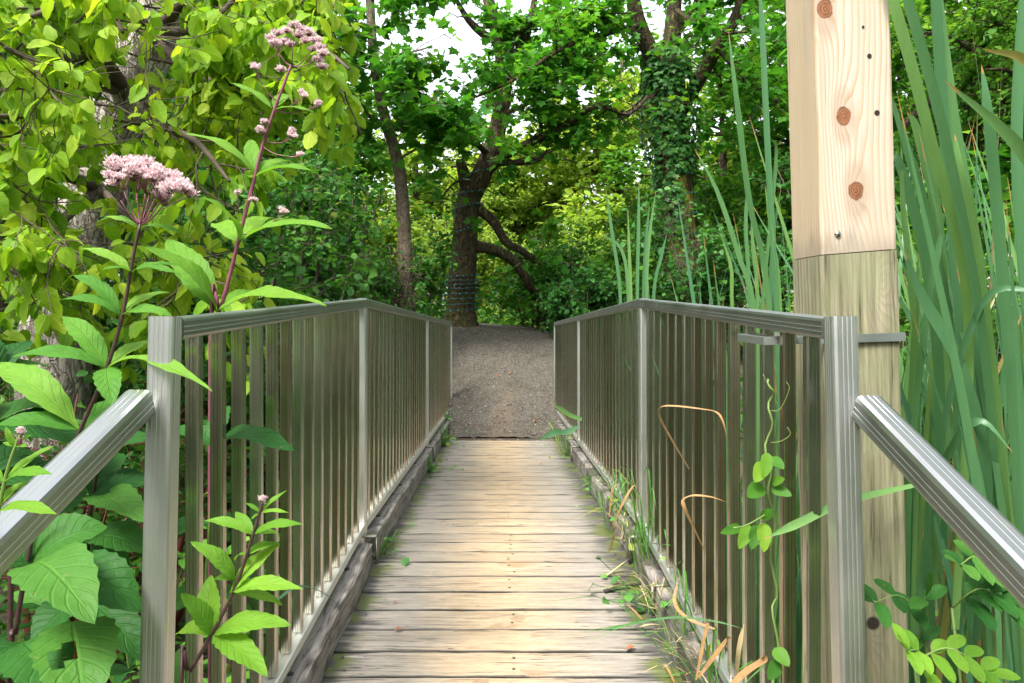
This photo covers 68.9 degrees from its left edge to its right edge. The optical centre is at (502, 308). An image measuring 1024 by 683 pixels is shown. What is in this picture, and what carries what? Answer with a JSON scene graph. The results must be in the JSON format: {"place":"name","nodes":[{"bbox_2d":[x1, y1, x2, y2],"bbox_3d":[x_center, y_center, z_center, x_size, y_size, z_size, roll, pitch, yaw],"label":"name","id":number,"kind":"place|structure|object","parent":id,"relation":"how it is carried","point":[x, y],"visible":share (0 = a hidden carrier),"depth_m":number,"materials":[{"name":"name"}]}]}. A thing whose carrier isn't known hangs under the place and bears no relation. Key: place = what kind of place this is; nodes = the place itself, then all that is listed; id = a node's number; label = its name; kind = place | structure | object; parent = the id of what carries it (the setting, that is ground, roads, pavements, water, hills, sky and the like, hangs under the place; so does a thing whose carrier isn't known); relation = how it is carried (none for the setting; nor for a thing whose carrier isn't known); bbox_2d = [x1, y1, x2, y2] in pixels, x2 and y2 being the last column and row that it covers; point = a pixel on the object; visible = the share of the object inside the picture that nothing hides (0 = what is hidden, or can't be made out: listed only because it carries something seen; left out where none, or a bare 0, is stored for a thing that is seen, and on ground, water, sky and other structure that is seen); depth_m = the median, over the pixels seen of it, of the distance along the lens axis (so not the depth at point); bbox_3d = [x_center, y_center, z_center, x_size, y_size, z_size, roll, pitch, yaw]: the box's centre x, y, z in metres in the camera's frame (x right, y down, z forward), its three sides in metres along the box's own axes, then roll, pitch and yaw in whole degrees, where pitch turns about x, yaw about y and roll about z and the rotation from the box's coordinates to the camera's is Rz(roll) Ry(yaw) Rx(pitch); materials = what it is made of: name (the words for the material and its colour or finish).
{"place":"outdoors","nodes":[
{"label":"outdoors","id":0,"kind":"place"},
{"bbox_2d":[439,318,561,440],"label":"gravel path","id":1,"kind":"structure","parent":0,"point":[472,349],"depth_m":9.07,"materials":[{"name":"grey gravel"}]},
{"bbox_2d":[0,293,1018,682],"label":"ground","id":2,"kind":"structure","parent":0,"point":[4,621],"depth_m":5.20,"materials":[{"name":"soil"}]},
{"bbox_2d":[0,426,56,514],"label":"joe pye weed","id":3,"kind":"object","parent":2,"relation":"on","point":[32,506],"visible":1,"depth_m":0.90,"materials":[{"name":"green plant"}]},
{"bbox_2d":[0,339,84,484],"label":"leafy plant","id":4,"kind":"object","parent":2,"relation":"on","point":[7,353],"visible":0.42,"depth_m":1.53,"materials":[{"name":"green plant"}]},
{"bbox_2d":[0,0,108,401],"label":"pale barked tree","id":5,"kind":"object","parent":2,"relation":"on","point":[6,31],"visible":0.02,"depth_m":7.65,"materials":[{"name":"green plant"}]},
{"bbox_2d":[0,590,131,675],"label":"leafy plant","id":6,"kind":"object","parent":2,"relation":"on","point":[30,600],"visible":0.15,"depth_m":1.73,"materials":[{"name":"green plant"}]},
{"bbox_2d":[0,512,140,682],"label":"leafy plant","id":7,"kind":"object","parent":2,"relation":"on","point":[66,570],"visible":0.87,"depth_m":1.23,"materials":[{"name":"green plant"}]},
{"bbox_2d":[30,419,145,659],"bbox_3d":[-0.851,1.050,1.610,0.283,1.606,0.262,0,0,0],"label":"leafy plant","id":8,"kind":"object","parent":2,"relation":"on","point":[112,484],"visible":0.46,"depth_m":1.57,"materials":[{"name":"green plant"}]},
{"bbox_2d":[0,354,207,682],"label":"red twigged shrub","id":9,"kind":"object","parent":2,"relation":"on","point":[26,614],"visible":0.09,"depth_m":3.48,"materials":[{"name":"green plant"}]},
{"bbox_2d":[0,153,211,682],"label":"joe pye weed","id":10,"kind":"object","parent":2,"relation":"on","point":[41,387],"visible":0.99,"depth_m":1.40,"materials":[{"name":"green plant"}]},
{"bbox_2d":[0,62,230,363],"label":"dark shrub","id":11,"kind":"object","parent":2,"relation":"on","point":[131,196],"visible":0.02,"depth_m":8.38,"materials":[{"name":"green plant"}]},
{"bbox_2d":[113,612,139,682],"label":"leafy plant","id":12,"kind":"object","parent":2,"relation":"on","point":[129,665],"visible":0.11,"depth_m":2.59,"materials":[{"name":"green plant"}]},
{"bbox_2d":[0,183,261,504],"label":"dark shrub","id":13,"kind":"object","parent":2,"relation":"on","point":[106,330],"visible":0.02,"depth_m":6.29,"materials":[{"name":"green plant"}]},
{"bbox_2d":[0,18,271,311],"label":"woodland tree","id":14,"kind":"object","parent":2,"relation":"on","point":[169,75],"depth_m":11.35,"materials":[{"name":"green plant"}]},
{"bbox_2d":[0,361,279,629],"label":"red twigged shrub","id":15,"kind":"object","parent":2,"relation":"on","point":[181,536],"visible":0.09,"depth_m":4.02,"materials":[{"name":"green plant"}]},
{"bbox_2d":[123,492,207,682],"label":"leafy plant","id":16,"kind":"object","parent":2,"relation":"on","point":[181,562],"visible":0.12,"depth_m":3.30,"materials":[{"name":"green plant"}]},
{"bbox_2d":[0,0,365,566],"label":"pale barked tree","id":17,"kind":"object","parent":2,"relation":"on","point":[87,116],"visible":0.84,"depth_m":3.42,"materials":[{"name":"green plant"}]},
{"bbox_2d":[182,536,249,682],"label":"leafy plant","id":18,"kind":"object","parent":2,"relation":"on","point":[228,551],"visible":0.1,"depth_m":2.45,"materials":[{"name":"green plant"}]},
{"bbox_2d":[71,218,381,551],"bbox_3d":[-1.948,0.669,5.590,2.426,2.689,2.104,0,0,-9],"label":"dark shrub","id":19,"kind":"object","parent":2,"relation":"on","point":[288,282],"visible":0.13,"depth_m":5.25,"materials":[{"name":"green plant"}]},
{"bbox_2d":[174,406,293,682],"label":"leafy plant","id":20,"kind":"object","parent":2,"relation":"on","point":[269,437],"visible":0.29,"depth_m":1.66,"materials":[{"name":"green plant"}]},
{"bbox_2d":[143,20,331,682],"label":"joe pye weed","id":21,"kind":"object","parent":2,"relation":"on","point":[196,277],"visible":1,"depth_m":1.95,"materials":[{"name":"green plant"}]},
{"bbox_2d":[176,490,303,682],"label":"joe pye weed","id":22,"kind":"object","parent":2,"relation":"on","point":[230,641],"visible":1,"depth_m":1.25,"materials":[{"name":"green plant"}]},
{"bbox_2d":[124,101,371,384],"bbox_3d":[-2.503,-0.283,7.409,2.426,3.433,2.321,0,0,-22],"label":"dark shrub","id":23,"kind":"object","parent":2,"relation":"on","point":[304,252],"visible":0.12,"depth_m":7.26,"materials":[{"name":"green plant"}]},
{"bbox_2d":[125,0,393,254],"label":"woodland tree","id":24,"kind":"object","parent":2,"relation":"on","point":[298,119],"visible":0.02,"depth_m":16.31,"materials":[{"name":"green plant"}]},
{"bbox_2d":[141,62,386,354],"bbox_3d":[-2.946,-1.122,9.325,2.628,4.170,3.666,0,0,45],"label":"dark shrub","id":25,"kind":"object","parent":2,"relation":"on","point":[325,214],"visible":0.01,"depth_m":9.74,"materials":[{"name":"green plant"}]},
{"bbox_2d":[226,445,303,676],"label":"leafy plant","id":26,"kind":"object","parent":2,"relation":"on","point":[248,492],"visible":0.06,"depth_m":3.03,"materials":[{"name":"green plant"}]},
{"bbox_2d":[218,131,400,376],"bbox_3d":[-2.166,-0.293,8.373,2.084,3.087,2.149,0,0,0],"label":"dark shrub","id":27,"kind":"object","parent":2,"relation":"on","point":[367,230],"visible":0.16,"depth_m":8.14,"materials":[{"name":"green plant"}]},
{"bbox_2d":[254,86,376,276],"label":"bush","id":28,"kind":"object","parent":2,"relation":"on","point":[359,168],"visible":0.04,"depth_m":12.68,"materials":[{"name":"green plant"}]},
{"bbox_2d":[219,76,439,297],"bbox_3d":[-4.179,-2.856,18.665,6.292,6.544,6.196,0,0,29],"label":"woodland tree","id":29,"kind":"object","parent":2,"relation":"on","point":[372,170],"visible":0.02,"depth_m":17.35,"materials":[{"name":"green plant"}]},
{"bbox_2d":[291,0,501,310],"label":"thin tree","id":30,"kind":"object","parent":2,"relation":"on","point":[406,72],"visible":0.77,"depth_m":9.49,"materials":[{"name":"green plant"}]},
{"bbox_2d":[344,213,459,318],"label":"dark shrub","id":31,"kind":"object","parent":2,"relation":"on","point":[389,281],"visible":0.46,"depth_m":9.84,"materials":[{"name":"green plant"}]},
{"bbox_2d":[361,205,485,315],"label":"bush","id":32,"kind":"object","parent":2,"relation":"on","point":[389,236],"visible":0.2,"depth_m":13.97,"materials":[{"name":"green plant"}]},
{"bbox_2d":[354,93,508,278],"bbox_3d":[-2.572,-2.806,21.951,5.530,6.790,6.869,0,0,21],"label":"woodland tree","id":33,"kind":"object","parent":2,"relation":"on","point":[422,197],"visible":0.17,"depth_m":21.09,"materials":[{"name":"green plant"}]},
{"bbox_2d":[411,187,517,312],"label":"bush","id":34,"kind":"object","parent":2,"relation":"on","point":[490,264],"visible":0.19,"depth_m":16.20,"materials":[{"name":"green plant"}]},
{"bbox_2d":[0,299,1007,433],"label":"undergrowth","id":35,"kind":"object","parent":2,"relation":"on","point":[499,320],"visible":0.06,"depth_m":14.59,"materials":[{"name":"green plant"}]},
{"bbox_2d":[0,400,1009,682],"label":"undergrowth","id":36,"kind":"object","parent":2,"relation":"on","point":[120,654],"depth_m":4.02,"materials":[{"name":"green plant"}]},
{"bbox_2d":[0,298,1023,682],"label":"footbridge","id":37,"kind":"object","parent":2,"relation":"on","point":[502,546],"visible":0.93,"depth_m":2.31,"materials":[{"name":"grey wood"}]},
{"bbox_2d":[373,524,414,566],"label":"grass tuft","id":38,"kind":"object","parent":37,"relation":"on","point":[404,561],"visible":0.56,"depth_m":3.25,"materials":[{"name":"plant"}]},
{"bbox_2d":[540,426,578,439],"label":"cattail leaf","id":39,"kind":"object","parent":37,"relation":"on","point":[553,432],"visible":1,"depth_m":5.34,"materials":[{"name":"plant"}]},
{"bbox_2d":[559,466,626,533],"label":"grass tuft","id":40,"kind":"object","parent":37,"relation":"on","point":[613,502],"visible":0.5,"depth_m":3.62,"materials":[{"name":"green plant"}]},
{"bbox_2d":[551,462,670,581],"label":"grass tuft","id":41,"kind":"object","parent":37,"relation":"on","point":[631,545],"visible":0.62,"depth_m":2.93,"materials":[{"name":"green plant"}]},
{"bbox_2d":[588,555,671,656],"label":"grass tuft","id":42,"kind":"object","parent":37,"relation":"on","point":[628,596],"visible":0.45,"depth_m":2.75,"materials":[{"name":"green plant"}]},
{"bbox_2d":[603,569,665,609],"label":"straw tuft","id":43,"kind":"object","parent":37,"relation":"on","point":[644,594],"visible":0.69,"depth_m":2.63,"materials":[{"name":"plant"}]},
{"bbox_2d":[547,596,758,682],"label":"grass tuft","id":44,"kind":"object","parent":37,"relation":"on","point":[707,651],"visible":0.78,"depth_m":2.02,"materials":[{"name":"green plant"}]},
{"bbox_2d":[598,560,726,657],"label":"grass tuft","id":45,"kind":"object","parent":37,"relation":"on","point":[665,603],"visible":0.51,"depth_m":2.35,"materials":[{"name":"green plant"}]},
{"bbox_2d":[606,616,739,628],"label":"cattail leaf","id":46,"kind":"object","parent":37,"relation":"on","point":[655,619],"visible":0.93,"depth_m":1.99,"materials":[{"name":"plant"}]},
{"bbox_2d":[623,615,740,681],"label":"straw tuft","id":47,"kind":"object","parent":37,"relation":"on","point":[680,655],"visible":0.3,"depth_m":2.16,"materials":[{"name":"plant"}]},
{"bbox_2d":[657,405,726,468],"bbox_3d":[0.462,0.342,1.893,0.115,0.190,0.246,0,0,-7],"label":"dry blade","id":48,"kind":"object","parent":37,"relation":"on","point":[665,428],"visible":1,"depth_m":1.93,"materials":[{"name":"plant"}]},
{"bbox_2d":[695,620,709,679],"bbox_3d":[0.495,0.845,1.849,0.038,0.152,0.006,0,0,0],"label":"dry blade","id":49,"kind":"object","parent":37,"relation":"on","point":[702,645],"visible":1,"depth_m":1.85,"materials":[{"name":"plant"}]},
{"bbox_2d":[681,494,724,550],"bbox_3d":[0.472,0.524,1.789,0.081,0.162,0.113,0,0,-10],"label":"dry blade","id":50,"kind":"object","parent":37,"relation":"on","point":[686,511],"visible":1,"depth_m":1.80,"materials":[{"name":"plant"}]},
{"bbox_2d":[698,636,731,677],"bbox_3d":[0.505,0.824,1.765,0.017,0.134,0.100,0,0,-35],"label":"dry blade","id":51,"kind":"object","parent":37,"relation":"on","point":[714,655],"visible":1,"depth_m":1.77,"materials":[{"name":"plant"}]},
{"bbox_2d":[735,624,743,675],"bbox_3d":[0.543,0.792,1.725,0.012,0.147,0.051,0,0,0],"label":"dry blade","id":52,"kind":"object","parent":37,"relation":"on","point":[738,650],"visible":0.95,"depth_m":1.72,"materials":[{"name":"plant"}]},
{"bbox_2d":[730,653,767,682],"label":"dry blade","id":53,"kind":"object","parent":37,"relation":"on","point":[742,674],"visible":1,"depth_m":1.58,"materials":[{"name":"plant"}]},
{"bbox_2d":[439,127,590,318],"bbox_3d":[0.767,-2.470,24.389,5.896,6.707,6.490,0,0,-6],"label":"woodland tree","id":54,"kind":"object","parent":2,"relation":"on","point":[512,211],"visible":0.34,"depth_m":23.21,"materials":[{"name":"green plant"}]},
{"bbox_2d":[373,0,674,326],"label":"maple tree","id":55,"kind":"object","parent":2,"relation":"on","point":[468,247],"visible":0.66,"depth_m":11.70,"materials":[{"name":"green plant"}]},
{"bbox_2d":[439,274,480,315],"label":"string lights","id":56,"kind":"object","parent":55,"relation":"attached to","point":[462,293],"visible":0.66,"depth_m":11.76},
{"bbox_2d":[487,233,581,322],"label":"bush","id":57,"kind":"object","parent":2,"relation":"on","point":[504,265],"visible":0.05,"depth_m":17.02,"materials":[{"name":"green plant"}]},
{"bbox_2d":[478,133,604,256],"bbox_3d":[1.750,-3.169,30.042,6.353,8.395,7.891,0,0,0],"label":"woodland tree","id":58,"kind":"object","parent":2,"relation":"on","point":[564,234],"visible":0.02,"depth_m":29.14,"materials":[{"name":"green plant"}]},
{"bbox_2d":[484,222,599,328],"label":"bush","id":59,"kind":"object","parent":2,"relation":"on","point":[570,256],"visible":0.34,"depth_m":13.62,"materials":[{"name":"green plant"}]},
{"bbox_2d":[529,261,640,336],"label":"bush","id":60,"kind":"object","parent":2,"relation":"on","point":[572,298],"visible":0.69,"depth_m":11.33,"materials":[{"name":"green plant"}]},
{"bbox_2d":[538,201,653,265],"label":"bush","id":61,"kind":"object","parent":2,"relation":"on","point":[578,219],"visible":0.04,"depth_m":18.06,"materials":[{"name":"green plant"}]},
{"bbox_2d":[554,234,650,281],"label":"bush","id":62,"kind":"object","parent":2,"relation":"on","point":[606,257],"visible":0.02,"depth_m":13.91,"materials":[{"name":"green plant"}]},
{"bbox_2d":[435,0,788,301],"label":"ivy clad tree","id":63,"kind":"object","parent":2,"relation":"on","point":[673,99],"visible":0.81,"depth_m":12.31,"materials":[{"name":"green plant"}]},
{"bbox_2d":[506,22,727,253],"bbox_3d":[3.577,-3.808,23.069,7.084,9.755,8.799,0,0,32],"label":"woodland tree","id":64,"kind":"object","parent":2,"relation":"on","point":[573,196],"visible":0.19,"depth_m":21.58,"materials":[{"name":"green plant"}]},
{"bbox_2d":[604,185,666,303],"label":"cattail","id":65,"kind":"object","parent":2,"relation":"on","point":[628,272],"visible":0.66,"depth_m":5.00,"materials":[{"name":"green plant"}]},
{"bbox_2d":[579,214,701,309],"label":"bush","id":66,"kind":"object","parent":2,"relation":"on","point":[653,256],"visible":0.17,"depth_m":11.57,"materials":[{"name":"green plant"}]},
{"bbox_2d":[595,171,764,306],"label":"bush","id":67,"kind":"object","parent":2,"relation":"on","point":[632,209],"visible":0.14,"depth_m":13.26,"materials":[{"name":"green plant"}]},
{"bbox_2d":[583,20,792,326],"bbox_3d":[4.875,-2.748,16.740,6.596,6.889,6.494,0,0,1],"label":"woodland tree","id":68,"kind":"object","parent":2,"relation":"on","point":[628,172],"visible":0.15,"depth_m":16.74,"materials":[{"name":"green plant"}]},
{"bbox_2d":[617,184,793,351],"bbox_3d":[2.939,-0.439,10.442,2.805,2.664,2.068,0,0,-23],"label":"bush","id":69,"kind":"object","parent":2,"relation":"on","point":[658,232],"visible":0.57,"depth_m":10.12,"materials":[{"name":"green plant"}]},
{"bbox_2d":[625,195,787,649],"bbox_3d":[0.964,0.646,3.385,0.762,2.409,0.699,0,0,37],"label":"cattail","id":70,"kind":"object","parent":2,"relation":"on","point":[691,283],"visible":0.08,"depth_m":3.35,"materials":[{"name":"green plant"}]},
{"bbox_2d":[648,117,788,306],"bbox_3d":[6.032,-2.227,20.832,5.487,6.465,6.040,0,0,20],"label":"woodland tree","id":71,"kind":"object","parent":2,"relation":"on","point":[710,164],"visible":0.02,"depth_m":21.13,"materials":[{"name":"green plant"}]},
{"bbox_2d":[652,262,800,682],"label":"cattail","id":72,"kind":"object","parent":2,"relation":"on","point":[777,576],"visible":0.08,"depth_m":2.72,"materials":[{"name":"green plant"}]},
{"bbox_2d":[654,277,799,682],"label":"cattail","id":73,"kind":"object","parent":2,"relation":"on","point":[758,600],"visible":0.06,"depth_m":2.96,"materials":[{"name":"green plant"}]},
{"bbox_2d":[696,0,781,524],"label":"cattail","id":74,"kind":"object","parent":2,"relation":"on","point":[777,297],"visible":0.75,"depth_m":2.60,"materials":[{"name":"green plant"}]},
{"bbox_2d":[722,140,780,450],"bbox_3d":[0.998,0.016,2.952,0.242,1.349,0.104,0,0,0],"label":"cattail","id":75,"kind":"object","parent":2,"relation":"on","point":[760,307],"visible":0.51,"depth_m":3.00,"materials":[{"name":"green plant"}]},
{"bbox_2d":[720,374,791,682],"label":"twining vine","id":76,"kind":"object","parent":2,"relation":"on","point":[753,536],"visible":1,"depth_m":1.49,"materials":[{"name":"green plant"}]},
{"bbox_2d":[734,220,801,682],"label":"cattail","id":77,"kind":"object","parent":2,"relation":"on","point":[798,646],"visible":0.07,"depth_m":3.10,"materials":[{"name":"green plant"}]},
{"bbox_2d":[710,188,899,614],"bbox_3d":[1.483,0.565,3.631,0.712,2.572,0.801,0,0,42],"label":"cattail","id":78,"kind":"object","parent":2,"relation":"on","point":[776,470],"visible":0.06,"depth_m":3.62,"materials":[{"name":"green plant"}]},
{"bbox_2d":[737,0,908,682],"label":"timber post","id":79,"kind":"object","parent":2,"relation":"on","point":[841,144],"visible":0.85,"depth_m":1.62,"materials":[{"name":"brown wood"}]},
{"bbox_2d":[693,0,1003,251],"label":"woodland tree","id":80,"kind":"object","parent":2,"relation":"on","point":[901,77],"visible":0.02,"depth_m":16.66,"materials":[{"name":"green plant"}]},
{"bbox_2d":[687,0,1010,273],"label":"woodland tree","id":81,"kind":"object","parent":2,"relation":"on","point":[776,127],"visible":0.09,"depth_m":14.88,"materials":[{"name":"green plant"}]},
{"bbox_2d":[780,131,975,301],"bbox_3d":[4.307,-0.446,8.697,2.128,3.397,2.859,0,0,33],"label":"bush","id":82,"kind":"object","parent":2,"relation":"on","point":[897,187],"visible":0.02,"depth_m":8.33,"materials":[{"name":"green plant"}]},
{"bbox_2d":[749,38,1011,322],"bbox_3d":[5.199,-1.031,9.711,3.337,4.399,3.157,0,0,-35],"label":"bush","id":83,"kind":"object","parent":2,"relation":"on","point":[783,162],"visible":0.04,"depth_m":8.98,"materials":[{"name":"green plant"}]},
{"bbox_2d":[765,0,998,629],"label":"cattail","id":84,"kind":"object","parent":2,"relation":"on","point":[966,291],"depth_m":1.70},
{"bbox_2d":[748,113,1020,682],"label":"cattail","id":85,"kind":"object","parent":2,"relation":"on","point":[928,428],"visible":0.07,"depth_m":2.38,"materials":[{"name":"green plant"}]},
{"bbox_2d":[775,101,997,532],"bbox_3d":[1.541,0.492,2.906,0.936,2.718,0.607,0,0,-42],"label":"cattail","id":86,"kind":"object","parent":2,"relation":"on","point":[906,377],"visible":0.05,"depth_m":2.78,"materials":[{"name":"green plant"}]},
{"bbox_2d":[764,0,1017,256],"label":"woodland tree","id":87,"kind":"object","parent":2,"relation":"on","point":[965,127],"visible":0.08,"depth_m":10.98,"materials":[{"name":"green plant"}]},
{"bbox_2d":[785,176,1022,476],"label":"bush","id":88,"kind":"object","parent":2,"relation":"on","point":[904,325],"visible":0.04,"depth_m":5.77,"materials":[{"name":"green plant"}]},
{"bbox_2d":[864,572,947,682],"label":"pinnate plant","id":89,"kind":"object","parent":2,"relation":"on","point":[903,603],"visible":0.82,"depth_m":1.37,"materials":[{"name":"green plant"}]},
{"bbox_2d":[899,31,1001,566],"bbox_3d":[1.653,0.555,2.048,1.174,2.590,1.084,0,0,0],"label":"cattail","id":90,"kind":"object","parent":2,"relation":"on","point":[907,313],"visible":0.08,"depth_m":2.37,"materials":[{"name":"green plant"}]},
{"bbox_2d":[894,112,1010,634],"bbox_3d":[1.093,0.196,1.900,0.207,1.444,0.400,0,0,0],"label":"cattail","id":91,"kind":"object","parent":2,"relation":"on","point":[929,560],"visible":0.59,"depth_m":1.99,"materials":[{"name":"green plant"}]},
{"bbox_2d":[892,623,1020,682],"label":"pinnate plant","id":92,"kind":"object","parent":2,"relation":"on","point":[988,670],"visible":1,"depth_m":1.18,"materials":[{"name":"green plant"}]},
{"bbox_2d":[890,0,1023,174],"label":"gnarled tree","id":93,"kind":"object","parent":2,"relation":"on","point":[982,17],"visible":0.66,"depth_m":5.88,"materials":[{"name":"green plant"}]},
{"bbox_2d":[895,101,1018,658],"bbox_3d":[2.074,0.480,3.268,1.156,2.741,1.000,0,0,0],"label":"cattail","id":94,"kind":"object","parent":2,"relation":"on","point":[916,254],"visible":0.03,"depth_m":3.20,"materials":[{"name":"green plant"}]},
{"bbox_2d":[892,97,1023,640],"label":"cattail","id":95,"kind":"object","parent":2,"relation":"on","point":[932,316],"visible":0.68,"depth_m":1.87,"materials":[{"name":"green plant"}]},
{"bbox_2d":[892,72,1023,682],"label":"cattail","id":96,"kind":"object","parent":2,"relation":"on","point":[940,572],"visible":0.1,"depth_m":2.83,"materials":[{"name":"green plant"}]},
{"bbox_2d":[904,415,1013,682],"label":"cattail","id":97,"kind":"object","parent":2,"relation":"on","point":[944,619],"visible":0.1,"depth_m":2.19,"materials":[{"name":"green plant"}]},
{"bbox_2d":[895,94,1023,682],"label":"cattail","id":98,"kind":"object","parent":2,"relation":"on","point":[1015,661],"visible":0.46,"depth_m":1.75,"materials":[{"name":"green plant"}]},
{"bbox_2d":[895,138,1023,522],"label":"cattail","id":99,"kind":"object","parent":2,"relation":"on","point":[995,281],"visible":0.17,"depth_m":2.78,"materials":[{"name":"green plant"}]},
{"bbox_2d":[920,125,1021,505],"bbox_3d":[1.867,0.472,2.406,0.890,2.757,0.930,0,0,-18],"label":"cattail","id":100,"kind":"object","parent":2,"relation":"on","point":[1013,253],"visible":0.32,"depth_m":2.56,"materials":[{"name":"green plant"}]},
{"bbox_2d":[942,540,1023,682],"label":"pinnate plant","id":101,"kind":"object","parent":2,"relation":"on","point":[981,582],"visible":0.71,"depth_m":1.34,"materials":[{"name":"green plant"}]},
{"bbox_2d":[946,0,1023,640],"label":"cattail","id":102,"kind":"object","parent":2,"relation":"on","point":[1012,137],"visible":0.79,"depth_m":1.77,"materials":[{"name":"green plant"}]},
{"bbox_2d":[257,0,1017,292],"label":"sky","id":103,"kind":"structure","parent":0,"point":[471,42],"materials":[{"name":"white"}]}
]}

